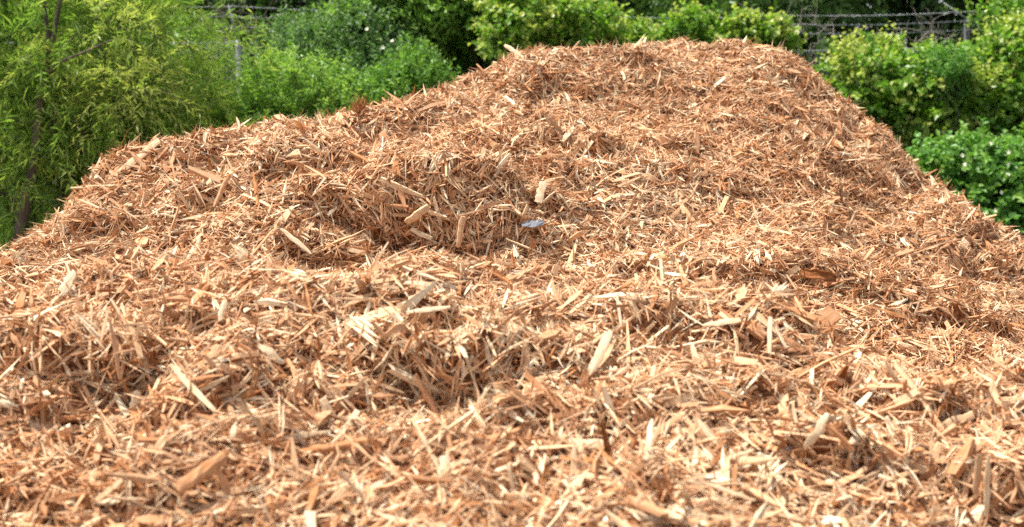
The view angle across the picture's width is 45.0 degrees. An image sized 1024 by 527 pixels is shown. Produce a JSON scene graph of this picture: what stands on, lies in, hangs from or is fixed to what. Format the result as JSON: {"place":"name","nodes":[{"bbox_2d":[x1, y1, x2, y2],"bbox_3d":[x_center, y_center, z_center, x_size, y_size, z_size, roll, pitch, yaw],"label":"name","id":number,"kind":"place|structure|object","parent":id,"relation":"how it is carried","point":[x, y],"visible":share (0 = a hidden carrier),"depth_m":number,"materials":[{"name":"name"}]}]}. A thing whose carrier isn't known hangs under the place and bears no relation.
{"place":"outdoors","nodes":[
{"label":"outdoors","id":0,"kind":"place"},
{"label":"ground","id":1,"kind":"structure","parent":0,"visible":0},
{"bbox_2d":[0,0,164,175],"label":"woodland tree","id":2,"kind":"object","parent":1,"relation":"on","point":[60,39],"depth_m":19.34,"materials":[{"name":"green plant"}]},
{"bbox_2d":[0,0,282,250],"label":"willow tree","id":3,"kind":"object","parent":1,"relation":"on","point":[61,72],"visible":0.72,"depth_m":7.73,"materials":[{"name":"green plant"}]},
{"bbox_2d":[18,35,292,208],"bbox_3d":[-2.267,-0.599,8.649,2.114,1.992,1.732,0,9,0],"label":"willow sapling","id":4,"kind":"object","parent":1,"relation":"on","point":[216,112],"visible":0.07,"depth_m":8.40,"materials":[{"name":"green plant"}]},
{"bbox_2d":[110,8,263,95],"bbox_3d":[-3.356,-1.448,12.821,1.742,2.392,1.467,0,9,0],"label":"leafy bush","id":5,"kind":"object","parent":1,"relation":"on","point":[199,37],"visible":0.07,"depth_m":12.40,"materials":[{"name":"green plant"}]},
{"bbox_2d":[196,0,286,53],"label":"bare shrub","id":6,"kind":"object","parent":1,"relation":"on","point":[243,18],"visible":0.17,"depth_m":10.98,"materials":[{"name":"plant"}]},
{"bbox_2d":[191,0,352,73],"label":"woodland tree","id":7,"kind":"object","parent":1,"relation":"on","point":[263,4],"visible":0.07,"depth_m":20.30,"materials":[{"name":"green plant"}]},
{"bbox_2d":[212,34,377,127],"bbox_3d":[-1.504,-0.652,8.946,1.326,2.000,1.276,-7,11,-39],"label":"privet shrub","id":8,"kind":"object","parent":1,"relation":"on","point":[297,97],"visible":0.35,"depth_m":8.62,"materials":[{"name":"green plant"}]},
{"bbox_2d":[242,0,452,92],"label":"honeysuckle thicket","id":9,"kind":"object","parent":1,"relation":"on","point":[333,40],"visible":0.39,"depth_m":9.88,"materials":[{"name":"green plant"}]},
{"bbox_2d":[302,0,457,74],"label":"woodland tree","id":10,"kind":"object","parent":1,"relation":"on","point":[315,2],"visible":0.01,"depth_m":17.93,"materials":[{"name":"green plant"}]},
{"bbox_2d":[319,30,460,115],"bbox_3d":[-0.896,-0.710,9.225,1.115,2.030,1.081,0,9,0],"label":"glossy shrub","id":11,"kind":"object","parent":1,"relation":"on","point":[406,73],"visible":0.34,"depth_m":8.95,"materials":[{"name":"green plant"}]},
{"bbox_2d":[311,0,579,77],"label":"broadleaf tree","id":12,"kind":"object","parent":1,"relation":"on","point":[447,23],"visible":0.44,"depth_m":10.03,"materials":[{"name":"green plant"}]},
{"bbox_2d":[0,117,919,192],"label":"undergrowth","id":13,"kind":"object","parent":1,"relation":"on","point":[87,183],"depth_m":14.68,"materials":[{"name":"green plant"}]},
{"bbox_2d":[0,0,1009,140],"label":"woods","id":14,"kind":"object","parent":1,"relation":"on","point":[207,6],"visible":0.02,"depth_m":22.87,"materials":[{"name":"green plant"}]},
{"bbox_2d":[4,3,1006,213],"bbox_3d":[-0.281,-1.205,12.040,13.174,2.698,0.350,1,9,4],"label":"chain link fence","id":15,"kind":"object","parent":1,"relation":"on","point":[966,34],"visible":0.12,"depth_m":11.82,"materials":[{"name":"metal"}]},
{"bbox_2d":[166,0,272,93],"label":"leafy bush","id":16,"kind":"object","parent":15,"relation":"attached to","point":[225,33],"visible":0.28,"depth_m":11.99,"materials":[{"name":"green plant"}]},
{"bbox_2d":[649,0,739,45],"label":"fence vine","id":17,"kind":"object","parent":15,"relation":"attached to","point":[694,24],"visible":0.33,"depth_m":11.38,"materials":[{"name":"green plant"}]},
{"bbox_2d":[712,1,806,54],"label":"fence vine","id":18,"kind":"object","parent":15,"relation":"attached to","point":[775,28],"visible":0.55,"depth_m":11.37,"materials":[{"name":"green plant"}]},
{"bbox_2d":[739,0,871,68],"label":"dead vine","id":19,"kind":"object","parent":15,"relation":"attached to","point":[817,27],"visible":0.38,"depth_m":11.78,"materials":[{"name":"plant"}]},
{"bbox_2d":[891,8,962,52],"bbox_3d":[3.915,-1.267,11.779,0.746,2.344,0.488,0,9,0],"label":"dead vine","id":20,"kind":"object","parent":15,"relation":"attached to","point":[935,38],"visible":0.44,"depth_m":11.69,"materials":[{"name":"plant"}]},
{"bbox_2d":[0,192,1010,250],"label":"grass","id":21,"kind":"structure","parent":1,"relation":"on","point":[9,242],"depth_m":12.04,"materials":[{"name":"plant"}]},
{"bbox_2d":[0,33,1023,526],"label":"wood mulch","id":22,"kind":"object","parent":1,"relation":"on","point":[680,177],"visible":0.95,"depth_m":2.48,"materials":[{"name":"brown wood"}]},
{"bbox_2d":[58,270,76,296],"bbox_3d":[-0.937,0.041,2.603,0.042,0.052,0.019,-7,11,-37],"label":"wood sliver","id":23,"kind":"object","parent":22,"relation":"on","point":[70,277],"visible":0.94,"depth_m":2.60,"materials":[{"name":"beige wood"}]},
{"bbox_2d":[129,390,140,408],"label":"wood chip","id":24,"kind":"object","parent":22,"relation":"on","point":[135,400],"visible":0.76,"depth_m":2.25,"materials":[{"name":"brown wood"}]},
{"bbox_2d":[113,138,160,176],"bbox_3d":[-1.272,-0.358,4.185,0.165,0.132,0.020,-5,10,-27],"label":"chip","id":25,"kind":"object","parent":22,"relation":"on","point":[154,145],"visible":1,"depth_m":4.19,"materials":[{"name":"beige wood"}]},
{"bbox_2d":[194,237,200,252],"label":"wood sliver","id":26,"kind":"object","parent":22,"relation":"on","point":[197,241],"visible":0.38,"depth_m":3.64,"materials":[{"name":"beige wood"}]},
{"bbox_2d":[175,451,227,494],"bbox_3d":[-0.461,0.312,1.839,0.079,0.055,0.018,-4,10,-26],"label":"wood chunk","id":27,"kind":"object","parent":22,"relation":"on","point":[203,471],"visible":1,"depth_m":1.83,"materials":[{"name":"brown wood"}]},
{"bbox_2d":[190,328,212,344],"bbox_3d":[-0.591,0.142,2.365,0.055,0.035,0.009,-1,9,-8],"label":"wood chip","id":28,"kind":"object","parent":22,"relation":"on","point":[206,332],"visible":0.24,"depth_m":2.36,"materials":[{"name":"brown wood"}]},
{"bbox_2d":[203,344,222,371],"bbox_3d":[-0.534,0.170,2.194,0.040,0.051,0.018,-8,12,-42],"label":"wood chip","id":29,"kind":"object","parent":22,"relation":"on","point":[215,349],"visible":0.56,"depth_m":2.20,"materials":[{"name":"beige wood"}]},
{"bbox_2d":[213,178,227,207],"bbox_3d":[-0.893,-0.217,3.782,0.051,0.091,0.012,-3,9,-17],"label":"wood stick","id":30,"kind":"object","parent":22,"relation":"on","point":[220,192],"visible":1,"depth_m":3.78,"materials":[{"name":"brown wood"}]},
{"bbox_2d":[218,299,227,321],"bbox_3d":[-0.555,0.090,2.368,0.010,0.040,0.027,4,10,23],"label":"wood splinter","id":31,"kind":"object","parent":22,"relation":"on","point":[222,310],"visible":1,"depth_m":2.37,"materials":[{"name":"beige wood"}]},
{"bbox_2d":[257,344,283,363],"bbox_3d":[-0.441,0.166,2.258,0.050,0.038,0.011,0,9,0],"label":"wood sliver","id":32,"kind":"object","parent":22,"relation":"on","point":[271,352],"visible":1,"depth_m":2.26,"materials":[{"name":"beige wood"}]},
{"bbox_2d":[280,228,311,253],"bbox_3d":[-0.627,-0.066,3.590,0.093,0.075,0.014,0,9,3],"label":"wood sliver","id":33,"kind":"object","parent":22,"relation":"on","point":[298,242],"visible":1,"depth_m":3.59,"materials":[{"name":"beige wood"}]},
{"bbox_2d":[318,397,335,414],"bbox_3d":[-0.319,0.278,2.168,0.039,0.086,0.019,0,9,0],"label":"wood chip","id":34,"kind":"object","parent":22,"relation":"on","point":[325,403],"visible":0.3,"depth_m":2.16,"materials":[{"name":"beige wood"}]},
{"bbox_2d":[300,437,368,454],"bbox_3d":[-0.284,0.291,1.972,0.114,0.032,0.012,1,9,9],"label":"wood stick","id":35,"kind":"object","parent":22,"relation":"on","point":[344,444],"visible":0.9,"depth_m":1.97,"materials":[{"name":"brown wood"}]},
{"bbox_2d":[347,91,372,114],"bbox_3d":[-0.560,-0.579,4.526,0.118,0.119,0.117,7,11,37],"label":"fibre tuft","id":36,"kind":"object","parent":22,"relation":"on","point":[358,107],"visible":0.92,"depth_m":4.52,"materials":[{"name":"brown wood"}]},
{"bbox_2d":[348,480,385,504],"bbox_3d":[-0.216,0.342,1.840,0.058,0.036,0.012,-3,9,-19],"label":"wood sliver","id":37,"kind":"object","parent":22,"relation":"on","point":[377,484],"visible":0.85,"depth_m":1.84,"materials":[{"name":"beige wood"}]},
{"bbox_2d":[379,130,391,140],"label":"wood chip","id":38,"kind":"object","parent":22,"relation":"on","point":[384,133],"visible":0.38,"depth_m":4.40,"materials":[{"name":"brown wood"}]},
{"bbox_2d":[404,204,430,224],"bbox_3d":[-0.281,-0.145,3.657,0.078,0.066,0.023,1,9,9],"label":"wood stick","id":39,"kind":"object","parent":22,"relation":"on","point":[414,216],"visible":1,"depth_m":3.65,"materials":[{"name":"brown wood"}]},
{"bbox_2d":[413,374,439,414],"bbox_3d":[-0.154,0.242,2.259,0.052,0.083,0.014,1,9,7],"label":"wood stick","id":40,"kind":"object","parent":22,"relation":"on","point":[425,393],"visible":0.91,"depth_m":2.25,"materials":[{"name":"brown wood"}]},
{"bbox_2d":[406,306,449,312],"bbox_3d":[-0.159,0.088,2.353,0.085,0.013,0.006,-1,9,-7],"label":"wood splinter","id":41,"kind":"object","parent":22,"relation":"on","point":[430,309],"visible":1,"depth_m":2.35,"materials":[{"name":"beige wood"}]},
{"bbox_2d":[439,455,451,477],"bbox_3d":[-0.102,0.314,1.902,0.020,0.038,0.017,0,9,0],"label":"wood chip","id":42,"kind":"object","parent":22,"relation":"on","point":[443,459],"visible":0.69,"depth_m":1.90,"materials":[{"name":"beige wood"}]},
{"bbox_2d":[456,216,464,247],"bbox_3d":[-0.151,-0.093,3.643,0.029,0.093,0.012,-2,9,-13],"label":"wood stick","id":43,"kind":"object","parent":22,"relation":"on","point":[461,223],"visible":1,"depth_m":3.64,"materials":[{"name":"brown wood"}]},
{"bbox_2d":[503,44,524,58],"bbox_3d":[0.010,-0.939,5.482,0.108,0.068,0.016,6,10,32],"label":"wood stick","id":44,"kind":"object","parent":22,"relation":"on","point":[511,49],"visible":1,"depth_m":5.48,"materials":[{"name":"beige wood"}]},
{"bbox_2d":[522,219,544,226],"bbox_3d":[0.063,-0.121,3.712,0.070,0.023,0.018,0,9,0],"label":"plastic scrap","id":45,"kind":"object","parent":22,"relation":"on","point":[530,223],"visible":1,"depth_m":3.71,"materials":[{"name":"grey plastic"}]},
{"bbox_2d":[534,181,547,202],"bbox_3d":[0.089,-0.222,3.846,0.026,0.066,0.051,4,10,25],"label":"wood chip","id":46,"kind":"object","parent":22,"relation":"on","point":[540,191],"visible":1,"depth_m":3.84,"materials":[{"name":"beige wood"}]},
{"bbox_2d":[569,78,592,97],"bbox_3d":[0.292,-0.724,5.137,0.137,0.108,0.100,0,9,0],"label":"fibre tuft","id":47,"kind":"object","parent":22,"relation":"on","point":[579,89],"visible":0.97,"depth_m":5.13,"materials":[{"name":"brown wood"}]},
{"bbox_2d":[570,439,603,450],"bbox_3d":[0.120,0.299,2.034,0.066,0.020,0.015,0,9,0],"label":"wood chip","id":48,"kind":"object","parent":22,"relation":"on","point":[595,444],"visible":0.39,"depth_m":2.03,"materials":[{"name":"beige wood"}]},
{"bbox_2d":[587,329,612,375],"bbox_3d":[0.165,0.166,2.297,0.016,0.077,0.070,7,11,40],"label":"wood sliver","id":49,"kind":"object","parent":22,"relation":"on","point":[600,351],"visible":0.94,"depth_m":2.29,"materials":[{"name":"beige wood"}]},
{"bbox_2d":[644,419,653,460],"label":"wood sliver","id":50,"kind":"object","parent":22,"relation":"on","point":[650,437],"visible":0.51,"depth_m":1.97,"materials":[{"name":"beige wood"}]},
{"bbox_2d":[647,365,655,386],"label":"wood splinter","id":51,"kind":"object","parent":22,"relation":"on","point":[653,371],"visible":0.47,"depth_m":2.23,"materials":[{"name":"beige wood"}]},
{"bbox_2d":[696,418,716,443],"bbox_3d":[0.323,0.279,2.052,0.038,0.040,0.008,5,10,30],"label":"wood splinter","id":52,"kind":"object","parent":22,"relation":"on","point":[705,430],"visible":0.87,"depth_m":2.05,"materials":[{"name":"beige wood"}]},
{"bbox_2d":[702,318,740,326],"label":"wood sliver","id":53,"kind":"object","parent":22,"relation":"on","point":[718,323],"visible":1,"depth_m":2.44,"materials":[{"name":"beige wood"}]},
{"bbox_2d":[697,449,753,469],"bbox_3d":[0.341,0.313,1.977,0.108,0.023,0.006,-3,9,-20],"label":"wood splinter","id":54,"kind":"object","parent":22,"relation":"on","point":[744,453],"visible":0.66,"depth_m":1.99,"materials":[{"name":"beige wood"}]},
{"bbox_2d":[699,481,755,500],"bbox_3d":[0.327,0.345,1.873,0.087,0.030,0.008,0,9,0],"label":"wood splinter","id":55,"kind":"object","parent":22,"relation":"on","point":[728,491],"visible":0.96,"depth_m":1.87,"materials":[{"name":"beige wood"}]},
{"bbox_2d":[767,316,772,353],"bbox_3d":[0.504,0.140,2.420,0.010,0.069,0.036,2,9,12],"label":"wood splinter","id":56,"kind":"object","parent":22,"relation":"on","point":[769,336],"visible":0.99,"depth_m":2.42,"materials":[{"name":"beige wood"}]},
{"bbox_2d":[757,240,794,256],"bbox_3d":[0.790,-0.043,3.693,0.120,0.046,0.011,5,10,30],"label":"wood stick","id":57,"kind":"object","parent":22,"relation":"on","point":[763,243],"visible":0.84,"depth_m":3.70,"materials":[{"name":"beige wood"}]},
{"bbox_2d":[772,321,787,348],"bbox_3d":[0.526,0.140,2.427,0.036,0.051,0.006,8,12,40],"label":"wood splinter","id":58,"kind":"object","parent":22,"relation":"on","point":[778,333],"visible":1,"depth_m":2.43,"materials":[{"name":"beige wood"}]},
{"bbox_2d":[804,413,829,449],"bbox_3d":[0.487,0.270,1.968,0.040,0.062,0.016,0,9,0],"label":"wood sliver","id":59,"kind":"object","parent":22,"relation":"on","point":[815,434],"visible":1,"depth_m":1.96,"materials":[{"name":"beige wood"}]},
{"bbox_2d":[800,268,836,281],"bbox_3d":[0.898,0.034,3.611,0.109,0.044,0.037,1,9,6],"label":"bark strip","id":60,"kind":"object","parent":22,"relation":"on","point":[817,273],"visible":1,"depth_m":3.60,"materials":[{"name":"brown wood"}]},
{"bbox_2d":[867,373,893,399],"bbox_3d":[0.685,0.231,2.281,0.063,0.054,0.005,5,10,30],"label":"wood splinter","id":61,"kind":"object","parent":22,"relation":"on","point":[887,392],"visible":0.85,"depth_m":2.28,"materials":[{"name":"beige wood"}]},
{"bbox_2d":[896,340,927,356],"bbox_3d":[1.083,0.235,3.336,0.098,0.059,0.019,-1,9,-5],"label":"wood stick","id":62,"kind":"object","parent":22,"relation":"on","point":[901,344],"visible":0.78,"depth_m":3.33,"materials":[{"name":"beige wood"}]},
{"bbox_2d":[941,411,974,428],"bbox_3d":[0.804,0.285,2.242,0.073,0.034,0.009,-1,9,-7],"label":"wood chip","id":63,"kind":"object","parent":22,"relation":"on","point":[968,416],"visible":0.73,"depth_m":2.24,"materials":[{"name":"beige wood"}]},
{"bbox_2d":[972,453,982,496],"bbox_3d":[0.752,0.342,1.998,0.016,0.073,0.005,0,9,0],"label":"wood sliver","id":64,"kind":"object","parent":22,"relation":"on","point":[977,474],"visible":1,"depth_m":2.00,"materials":[{"name":"brown wood"}]},
{"bbox_2d":[984,454,990,516],"bbox_3d":[0.765,0.358,1.991,0.013,0.106,0.005,0,9,0],"label":"wood sliver","id":65,"kind":"object","parent":22,"relation":"on","point":[987,478],"visible":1,"depth_m":1.99,"materials":[{"name":"brown wood"}]},
{"bbox_2d":[467,0,665,65],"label":"bush","id":66,"kind":"object","parent":1,"relation":"on","point":[514,24],"visible":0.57,"depth_m":9.54,"materials":[{"name":"green plant"}]},
{"bbox_2d":[585,0,673,23],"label":"woodland tree","id":67,"kind":"object","parent":1,"relation":"on","point":[632,4],"visible":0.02,"depth_m":18.70,"materials":[{"name":"green plant"}]},
{"bbox_2d":[623,0,895,90],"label":"shrub","id":68,"kind":"object","parent":1,"relation":"on","point":[828,8],"visible":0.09,"depth_m":16.35,"materials":[{"name":"green plant"}]},
{"bbox_2d":[797,0,1010,123],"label":"woodland tree","id":69,"kind":"object","parent":1,"relation":"on","point":[937,7],"visible":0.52,"depth_m":17.59,"materials":[{"name":"green plant"}]},
{"bbox_2d":[811,6,1023,158],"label":"vine covered bush","id":70,"kind":"object","parent":1,"relation":"on","point":[888,89],"visible":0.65,"depth_m":10.49,"materials":[{"name":"green plant"}]},
{"bbox_2d":[920,34,981,137],"bbox_3d":[3.658,-0.901,10.426,0.475,2.036,0.782,2,9,12],"label":"rounded shrub","id":71,"kind":"object","parent":1,"relation":"on","point":[954,69],"visible":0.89,"depth_m":10.20,"materials":[{"name":"green plant"}]},
{"bbox_2d":[907,0,1018,77],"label":"woodland tree","id":72,"kind":"object","parent":1,"relation":"on","point":[974,24],"visible":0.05,"depth_m":16.92,"materials":[{"name":"green plant"}]},
{"bbox_2d":[905,116,1023,236],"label":"flowering bramble","id":73,"kind":"object","parent":1,"relation":"on","point":[985,171],"visible":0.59,"depth_m":8.87,"materials":[{"name":"green plant"}]},
{"bbox_2d":[944,0,1023,41],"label":"sprawling sapling","id":74,"kind":"object","parent":1,"relation":"on","point":[1017,5],"visible":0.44,"depth_m":11.15,"materials":[{"name":"green plant"}]}
]}

